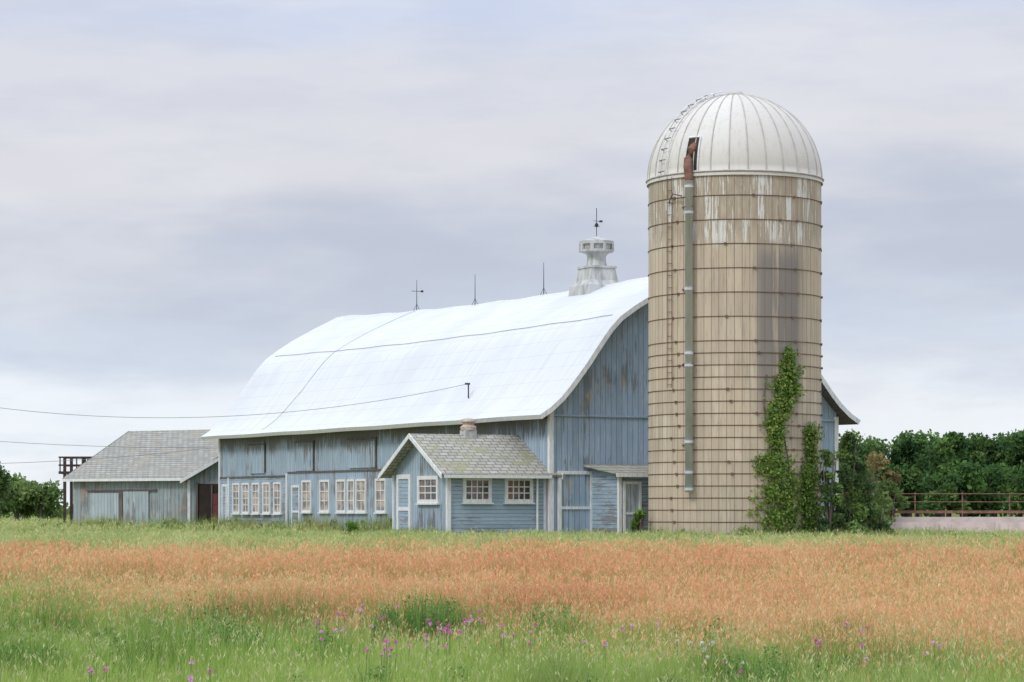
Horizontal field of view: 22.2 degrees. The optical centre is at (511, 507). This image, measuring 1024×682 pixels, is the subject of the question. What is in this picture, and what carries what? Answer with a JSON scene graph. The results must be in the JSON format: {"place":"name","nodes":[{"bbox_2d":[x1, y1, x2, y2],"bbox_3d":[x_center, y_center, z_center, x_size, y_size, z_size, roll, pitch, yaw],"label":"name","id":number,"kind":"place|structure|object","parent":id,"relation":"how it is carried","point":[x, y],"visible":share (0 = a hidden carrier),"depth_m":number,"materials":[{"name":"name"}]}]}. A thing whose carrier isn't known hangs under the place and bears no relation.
{"place":"outdoors","nodes":[
{"label":"outdoors","id":0,"kind":"place"},
{"bbox_2d":[0,516,1005,535],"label":"meadow grass","id":1,"kind":"structure","parent":0,"point":[5,524],"depth_m":106.50,"materials":[{"name":"green plant"}]},
{"bbox_2d":[0,0,1023,507],"label":"sky","id":2,"kind":"structure","parent":0,"point":[191,190],"materials":[{"name":"grey"}]},
{"bbox_2d":[1,508,1023,678],"bbox_3d":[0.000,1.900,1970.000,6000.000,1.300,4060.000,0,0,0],"label":"ground","id":3,"kind":"structure","parent":0,"point":[899,514],"depth_m":327.55,"materials":[{"name":"soil"}]},
{"bbox_2d":[0,461,15,520],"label":"tree","id":4,"kind":"object","parent":3,"relation":"on","point":[5,479],"visible":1,"depth_m":226.30,"materials":[{"name":"green plant"}]},
{"bbox_2d":[1,472,69,520],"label":"distant trees","id":5,"kind":"object","parent":3,"relation":"on","point":[25,498],"visible":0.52,"depth_m":232.38,"materials":[{"name":"green plant"}]},
{"bbox_2d":[58,456,92,523],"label":"wooden platform","id":6,"kind":"structure","parent":3,"relation":"on","point":[71,465],"depth_m":131.93,"materials":[{"name":"wood"}]},
{"bbox_2d":[62,429,217,525],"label":"tractor shed","id":7,"kind":"structure","parent":3,"relation":"on","point":[132,485],"depth_m":126.70,"materials":[{"name":"grey wood"}]},
{"bbox_2d":[91,491,148,525],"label":"sliding doors","id":8,"kind":"structure","parent":7,"relation":"in","point":[135,503],"depth_m":126.07,"materials":[{"name":"white wood"}]},
{"bbox_2d":[180,458,217,528],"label":"shed entry","id":9,"kind":"object","parent":3,"relation":"on","point":[202,491],"visible":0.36,"depth_m":121.52,"materials":[{"name":"grey"}]},
{"bbox_2d":[213,494,217,520],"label":"red door leaf","id":10,"kind":"structure","parent":9,"relation":"in","point":[215,496],"depth_m":121.45,"materials":[{"name":"red wood"}]},
{"bbox_2d":[394,446,445,536],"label":"gable walls","id":11,"kind":"structure","parent":3,"relation":"on","point":[414,463],"depth_m":91.31,"materials":[{"name":"blue wood"}]},
{"bbox_2d":[396,474,411,529],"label":"door frame","id":12,"kind":"object","parent":11,"relation":"attached to","point":[409,478],"visible":0.82,"depth_m":92.23,"materials":[{"name":"white wood"}]},
{"bbox_2d":[399,479,407,532],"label":"door","id":13,"kind":"structure","parent":12,"relation":"in","point":[403,501],"depth_m":92.55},
{"bbox_2d":[415,476,439,504],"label":"window frame","id":14,"kind":"object","parent":11,"relation":"attached to","point":[425,501],"visible":0.99,"depth_m":90.68,"materials":[{"name":"white wood"}]},
{"bbox_2d":[420,479,435,499],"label":"window glass","id":15,"kind":"object","parent":14,"relation":"in","point":[422,489],"visible":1,"depth_m":90.84,"materials":[{"name":"grey glass"}]},
{"bbox_2d":[380,434,561,477],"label":"roof","id":16,"kind":"structure","parent":11,"relation":"on","point":[453,454],"depth_m":91.07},
{"bbox_2d":[460,430,476,437],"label":"chimney base","id":17,"kind":"object","parent":16,"relation":"on","point":[469,433],"visible":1,"depth_m":92.07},
{"bbox_2d":[460,418,476,429],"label":"chimney cap","id":18,"kind":"object","parent":17,"relation":"on","point":[468,423],"visible":1,"depth_m":92.06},
{"bbox_2d":[378,433,562,479],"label":"rake boards","id":19,"kind":"object","parent":16,"relation":"attached to","point":[420,450],"visible":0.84,"depth_m":91.06,"materials":[{"name":"white wood"}]},
{"bbox_2d":[444,475,551,477],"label":"eave fascia","id":20,"kind":"structure","parent":16,"relation":"attached to","point":[497,476],"depth_m":89.83,"materials":[{"name":"white wood"}]},
{"bbox_2d":[0,582,871,681],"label":"leafy weeds","id":21,"kind":"object","parent":3,"relation":"on","point":[413,621],"visible":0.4,"depth_m":36.71,"materials":[{"name":"green plant"}]},
{"bbox_2d":[451,478,542,534],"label":"long walls","id":22,"kind":"structure","parent":3,"relation":"on","point":[498,515],"depth_m":90.29,"materials":[{"name":"blue wood"}]},
{"bbox_2d":[392,475,546,536],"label":"corner boards","id":23,"kind":"object","parent":22,"relation":"attached to","point":[448,503],"visible":0.64,"depth_m":91.12,"materials":[{"name":"white wood"}]},
{"bbox_2d":[461,478,493,503],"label":"window frame","id":24,"kind":"object","parent":22,"relation":"attached to","point":[477,500],"visible":1,"depth_m":89.90,"materials":[{"name":"white wood"}]},
{"bbox_2d":[466,480,487,498],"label":"window glass","id":25,"kind":"object","parent":24,"relation":"in","point":[474,489],"visible":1,"depth_m":89.93,"materials":[{"name":"glass"}]},
{"bbox_2d":[503,478,534,503],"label":"window frame","id":26,"kind":"object","parent":22,"relation":"attached to","point":[516,501],"visible":1,"depth_m":90.62,"materials":[{"name":"white wood"}]},
{"bbox_2d":[508,481,529,498],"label":"window glass","id":27,"kind":"object","parent":26,"relation":"in","point":[521,489],"visible":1,"depth_m":90.70,"materials":[{"name":"glass"}]},
{"bbox_2d":[536,478,538,531],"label":"downspout","id":28,"kind":"object","parent":22,"relation":"attached to","point":[537,503],"visible":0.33,"depth_m":90.88,"materials":[{"name":"white metal"}]},
{"bbox_2d":[0,558,1023,681],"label":"meadow grass","id":29,"kind":"structure","parent":3,"relation":"on","point":[973,637],"depth_m":38.58,"materials":[{"name":"green plant"}]},
{"bbox_2d":[0,524,1023,607],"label":"meadow grass","id":30,"kind":"structure","parent":3,"relation":"on","point":[118,554],"depth_m":61.19,"materials":[{"name":"orange plant"}]},
{"bbox_2d":[87,604,941,681],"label":"wildflowers","id":31,"kind":"object","parent":3,"relation":"on","point":[386,649],"visible":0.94,"depth_m":34.40,"materials":[{"name":"purple plant"}]},
{"bbox_2d":[23,509,1023,541],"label":"wall weeds","id":32,"kind":"object","parent":3,"relation":"on","point":[384,525],"depth_m":107.00,"materials":[{"name":"green plant"}]},
{"bbox_2d":[201,208,860,535],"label":"dairy barn","id":33,"kind":"structure","parent":3,"relation":"on","point":[556,383],"depth_m":102.01,"materials":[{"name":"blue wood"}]},
{"bbox_2d":[223,487,225,521],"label":"corner door","id":34,"kind":"structure","parent":33,"relation":"in","point":[224,488],"depth_m":118.52,"materials":[{"name":"wood"}]},
{"bbox_2d":[231,483,240,514],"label":"window frame","id":35,"kind":"structure","parent":33,"relation":"in","point":[239,484],"depth_m":117.11,"materials":[{"name":"white wood"}]},
{"bbox_2d":[234,485,237,511],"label":"window glass","id":36,"kind":"structure","parent":33,"relation":"in","point":[234,485],"depth_m":117.37,"materials":[{"name":"grey glass"}]},
{"bbox_2d":[240,483,249,514],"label":"window frame","id":37,"kind":"structure","parent":33,"relation":"in","point":[242,513],"depth_m":116.20,"materials":[{"name":"white wood"}]},
{"bbox_2d":[243,485,247,511],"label":"window glass","id":38,"kind":"structure","parent":33,"relation":"in","point":[243,485],"depth_m":116.29,"materials":[{"name":"grey glass"}]},
{"bbox_2d":[250,482,260,514],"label":"window frame","id":39,"kind":"structure","parent":33,"relation":"in","point":[253,513],"depth_m":115.07,"materials":[{"name":"white wood"}]},
{"bbox_2d":[253,485,257,511],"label":"window glass","id":40,"kind":"structure","parent":33,"relation":"in","point":[253,485],"depth_m":115.23,"materials":[{"name":"grey glass"}]},
{"bbox_2d":[261,482,271,514],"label":"window frame","id":41,"kind":"structure","parent":33,"relation":"in","point":[263,513],"depth_m":114.01,"materials":[{"name":"white wood"}]},
{"bbox_2d":[264,484,268,511],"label":"window glass","id":42,"kind":"structure","parent":33,"relation":"in","point":[264,484],"depth_m":114.09,"materials":[{"name":"glass"}]},
{"bbox_2d":[272,482,282,514],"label":"window frame","id":43,"kind":"structure","parent":33,"relation":"in","point":[274,513],"depth_m":112.90,"materials":[{"name":"white wood"}]},
{"bbox_2d":[275,484,279,511],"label":"window glass","id":44,"kind":"structure","parent":33,"relation":"in","point":[275,484],"depth_m":112.97,"materials":[{"name":"grey glass"}]},
{"bbox_2d":[293,488,297,525],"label":"side door","id":45,"kind":"structure","parent":33,"relation":"in","point":[295,490],"depth_m":111.23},
{"bbox_2d":[300,480,312,512],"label":"window frame","id":46,"kind":"structure","parent":33,"relation":"in","point":[302,511],"depth_m":110.15,"materials":[{"name":"white wood"}]},
{"bbox_2d":[303,482,309,509],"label":"window glass","id":47,"kind":"structure","parent":33,"relation":"in","point":[304,483],"depth_m":110.22,"materials":[{"name":"beige glass"}]},
{"bbox_2d":[250,441,374,473],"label":"loft doors","id":48,"kind":"structure","parent":33,"relation":"in","point":[360,454],"depth_m":109.91,"materials":[{"name":"blue wood"}]},
{"bbox_2d":[317,480,330,513],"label":"window frame","id":49,"kind":"structure","parent":33,"relation":"in","point":[320,511],"depth_m":108.44,"materials":[{"name":"white wood"}]},
{"bbox_2d":[321,482,327,509],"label":"window glass","id":50,"kind":"structure","parent":33,"relation":"in","point":[322,483],"depth_m":108.51,"materials":[{"name":"beige glass"}]},
{"bbox_2d":[334,479,346,513],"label":"window frame","id":51,"kind":"structure","parent":33,"relation":"in","point":[339,480],"depth_m":106.84,"materials":[{"name":"white wood"}]},
{"bbox_2d":[338,482,343,509],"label":"window glass","id":52,"kind":"structure","parent":33,"relation":"in","point":[339,483],"depth_m":107.05,"materials":[{"name":"beige glass"}]},
{"bbox_2d":[345,479,354,513],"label":"window frame","id":53,"kind":"structure","parent":33,"relation":"in","point":[348,511],"depth_m":106.06,"materials":[{"name":"white wood"}]},
{"bbox_2d":[349,481,352,509],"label":"window glass","id":54,"kind":"structure","parent":33,"relation":"in","point":[349,481],"depth_m":106.17,"materials":[{"name":"beige glass"}]},
{"bbox_2d":[354,479,367,513],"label":"window frame","id":55,"kind":"structure","parent":33,"relation":"in","point":[362,511],"depth_m":105.16,"materials":[{"name":"white wood"}]},
{"bbox_2d":[357,481,364,509],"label":"window glass","id":56,"kind":"structure","parent":33,"relation":"in","point":[358,482],"depth_m":105.29,"materials":[{"name":"beige glass"}]},
{"bbox_2d":[373,478,386,513],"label":"window frame","id":57,"kind":"structure","parent":33,"relation":"in","point":[380,511],"depth_m":103.38,"materials":[{"name":"white wood"}]},
{"bbox_2d":[377,481,383,509],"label":"window glass","id":58,"kind":"structure","parent":33,"relation":"in","point":[378,482],"depth_m":103.57,"materials":[{"name":"beige glass"}]},
{"bbox_2d":[562,474,589,535],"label":"gable door","id":59,"kind":"structure","parent":33,"relation":"in","point":[575,487],"depth_m":91.41,"materials":[{"name":"blue wood"}]},
{"bbox_2d":[591,469,647,534],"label":"walls","id":60,"kind":"structure","parent":3,"relation":"on","point":[604,499],"depth_m":90.71,"materials":[{"name":"blue wood"}]},
{"bbox_2d":[584,464,647,473],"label":"roof","id":61,"kind":"structure","parent":60,"relation":"on","point":[614,469],"depth_m":90.94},
{"bbox_2d":[616,473,647,532],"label":"trim","id":62,"kind":"structure","parent":60,"relation":"attached to","point":[619,476],"depth_m":89.91,"materials":[{"name":"white wood"}]},
{"bbox_2d":[622,481,641,532],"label":"door frame","id":63,"kind":"object","parent":60,"relation":"attached to","point":[624,512],"visible":0.66,"depth_m":90.03,"materials":[{"name":"white wood"}]},
{"bbox_2d":[626,484,638,534],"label":"door","id":64,"kind":"structure","parent":60,"relation":"attached to","point":[632,497],"depth_m":90.15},
{"bbox_2d":[646,91,823,537],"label":"concrete stave silo","id":65,"kind":"object","parent":3,"relation":"on","point":[734,181],"visible":0.93,"depth_m":85.44,"materials":[{"name":"tan concrete staves"},{"name":"white metal"},{"name":"rusty steel"}]},
{"bbox_2d":[738,343,827,537],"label":"climbing vine","id":66,"kind":"object","parent":3,"relation":"on","point":[782,403],"visible":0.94,"depth_m":85.32,"materials":[{"name":"green plant"}]},
{"bbox_2d":[814,429,893,539],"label":"bush","id":67,"kind":"object","parent":3,"relation":"on","point":[846,513],"visible":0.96,"depth_m":86.54,"materials":[{"name":"green plant"}]},
{"bbox_2d":[841,451,910,528],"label":"tree","id":68,"kind":"object","parent":3,"relation":"on","point":[889,499],"visible":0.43,"depth_m":112.49,"materials":[{"name":"green plant"}]},
{"bbox_2d":[839,460,1023,516],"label":"distant trees","id":69,"kind":"object","parent":3,"relation":"on","point":[969,476],"visible":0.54,"depth_m":243.43,"materials":[{"name":"green plant"}]},
{"bbox_2d":[839,428,1023,516],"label":"distant trees","id":70,"kind":"object","parent":3,"relation":"on","point":[945,454],"visible":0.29,"depth_m":258.63,"materials":[{"name":"green plant"}]},
{"bbox_2d":[839,492,1023,516],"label":"barnyard fence","id":71,"kind":"object","parent":3,"relation":"on","point":[962,493],"visible":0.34,"depth_m":115.93,"materials":[{"name":"wood"}]},
{"bbox_2d":[889,511,1023,534],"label":"feed bunk","id":72,"kind":"object","parent":3,"relation":"on","point":[999,523],"visible":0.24,"depth_m":113.00,"materials":[{"name":"concrete"}]},
{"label":"utility pole","id":73,"kind":"object","parent":3,"relation":"on","visible":0},
{"bbox_2d":[0,384,464,463],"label":"overhead wires","id":74,"kind":"object","parent":73,"relation":"hanging from","point":[175,417],"visible":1,"depth_m":98.89,"materials":[{"name":"black metal"}]}
]}

